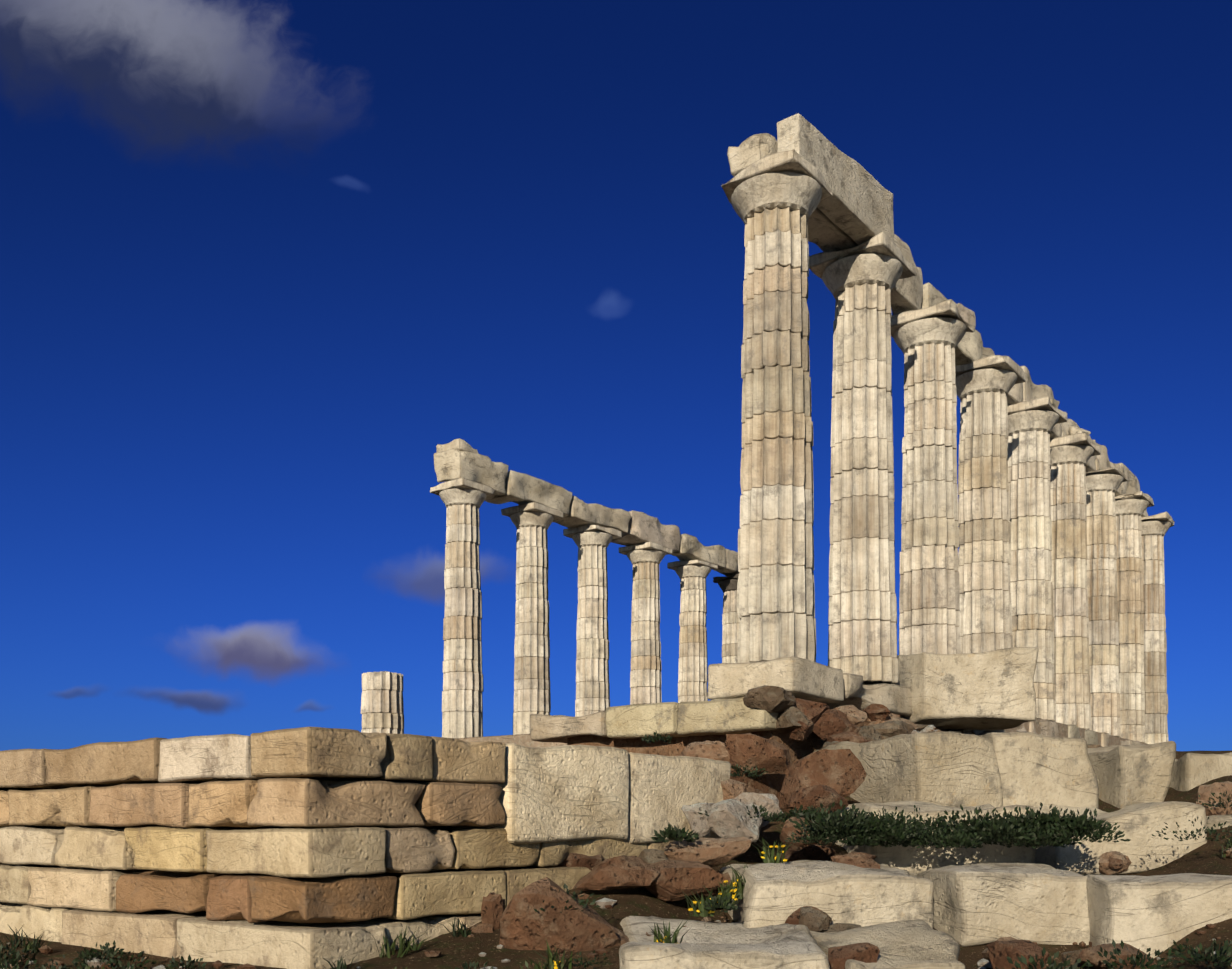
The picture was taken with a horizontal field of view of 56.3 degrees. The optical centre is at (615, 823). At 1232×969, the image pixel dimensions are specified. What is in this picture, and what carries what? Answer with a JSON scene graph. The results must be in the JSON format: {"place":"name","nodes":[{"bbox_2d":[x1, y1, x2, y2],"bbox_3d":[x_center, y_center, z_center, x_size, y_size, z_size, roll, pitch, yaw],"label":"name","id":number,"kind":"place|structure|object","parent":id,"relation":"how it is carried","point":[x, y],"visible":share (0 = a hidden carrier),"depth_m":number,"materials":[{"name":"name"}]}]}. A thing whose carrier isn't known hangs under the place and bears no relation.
{"place":"outdoors","nodes":[
{"label":"outdoors","id":0,"kind":"place"},
{"bbox_2d":[0,751,1231,968],"bbox_3d":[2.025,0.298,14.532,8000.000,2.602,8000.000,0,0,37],"label":"ground","id":1,"kind":"structure","parent":0,"point":[642,901],"depth_m":8.07,"materials":[{"name":"brown soil"}]},
{"bbox_2d":[1,715,1147,869],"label":"platform","id":2,"kind":"object","parent":1,"relation":"on","point":[768,783],"visible":0.08,"depth_m":14.37,"materials":[{"name":"beige stone"}]},
{"bbox_2d":[0,727,730,968],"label":"foundation wall","id":3,"kind":"structure","parent":2,"relation":"attached to","point":[75,870],"depth_m":7.76,"materials":[{"name":"beige stone"}]},
{"bbox_2d":[361,671,403,733],"bbox_3d":[-5.201,-2.006,25.706,1.001,2.810,1.014,0,0,37],"label":"column stump","id":4,"kind":"object","parent":2,"relation":"on","point":[382,708],"visible":0.5,"depth_m":25.36,"materials":[{"name":"stone"}]},
{"bbox_2d":[430,478,494,737],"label":"column","id":5,"kind":"structure","parent":2,"relation":"on","point":[463,499],"depth_m":27.39,"materials":[{"name":"stone"}]},
{"bbox_2d":[501,502,562,734],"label":"column","id":6,"kind":"structure","parent":2,"relation":"on","point":[532,521],"depth_m":29.42,"materials":[{"name":"stone"}]},
{"bbox_2d":[563,525,621,716],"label":"column","id":7,"kind":"structure","parent":2,"relation":"on","point":[592,542],"depth_m":31.45,"materials":[{"name":"stone"}]},
{"bbox_2d":[619,541,672,704],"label":"column","id":8,"kind":"structure","parent":2,"relation":"on","point":[645,558],"depth_m":33.46,"materials":[{"name":"stone"}]},
{"bbox_2d":[667,560,717,702],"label":"column","id":9,"kind":"structure","parent":2,"relation":"on","point":[693,663],"depth_m":35.49,"materials":[{"name":"stone"}]},
{"bbox_2d":[713,573,739,662],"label":"column","id":10,"kind":"structure","parent":2,"relation":"on","point":[730,618],"depth_m":37.51,"materials":[{"name":"stone"}]},
{"bbox_2d":[890,299,974,654],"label":"column","id":11,"kind":"structure","parent":2,"relation":"on","point":[927,340],"depth_m":18.23,"materials":[{"name":"stone"}]},
{"bbox_2d":[955,355,1025,652],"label":"column","id":12,"kind":"structure","parent":2,"relation":"on","point":[985,385],"depth_m":20.25,"materials":[{"name":"stone"}]},
{"bbox_2d":[1007,397,1066,720],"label":"column","id":13,"kind":"structure","parent":2,"relation":"on","point":[1032,423],"depth_m":22.25,"materials":[{"name":"stone"}]},
{"bbox_2d":[1050,433,1100,729],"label":"column","id":14,"kind":"structure","parent":2,"relation":"on","point":[1071,455],"depth_m":24.25,"materials":[{"name":"stone"}]},
{"bbox_2d":[1086,468,1127,736],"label":"column","id":15,"kind":"structure","parent":2,"relation":"on","point":[1102,486],"depth_m":26.25,"materials":[{"name":"stone"}]},
{"bbox_2d":[1115,491,1153,742],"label":"column","id":16,"kind":"structure","parent":2,"relation":"on","point":[1130,508],"depth_m":28.26,"materials":[{"name":"stone"}]},
{"bbox_2d":[1141,512,1174,743],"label":"column","id":17,"kind":"structure","parent":2,"relation":"on","point":[1156,527],"depth_m":30.27,"materials":[{"name":"stone"}]},
{"bbox_2d":[0,685,1231,968],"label":"rocks","id":18,"kind":"object","parent":1,"relation":"on","point":[826,777],"visible":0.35,"depth_m":8.94,"materials":[{"name":"brown stone"}]},
{"bbox_2d":[0,731,1231,968],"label":"vegetation","id":19,"kind":"object","parent":1,"relation":"on","point":[1032,829],"visible":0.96,"depth_m":8.89,"materials":[{"name":"green plant"}]},
{"bbox_2d":[530,647,1231,968],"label":"stone blocks","id":20,"kind":"structure","parent":1,"relation":"on","point":[900,904],"depth_m":9.83,"materials":[{"name":"beige stone"}]},
{"bbox_2d":[721,149,832,662],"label":"column","id":21,"kind":"structure","parent":20,"relation":"on","point":[774,199],"depth_m":14.19,"materials":[{"name":"stone"}]},
{"bbox_2d":[434,113,1147,576],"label":"entablature","id":22,"kind":"structure","parent":21,"relation":"on","point":[856,209],"depth_m":20.22,"materials":[{"name":"stone"}]},
{"bbox_2d":[809,232,915,684],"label":"column","id":23,"kind":"structure","parent":20,"relation":"on","point":[860,280],"depth_m":16.21,"materials":[{"name":"stone"}]},
{"bbox_2d":[0,0,1231,750],"label":"sky","id":24,"kind":"structure","parent":0,"point":[260,260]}
]}

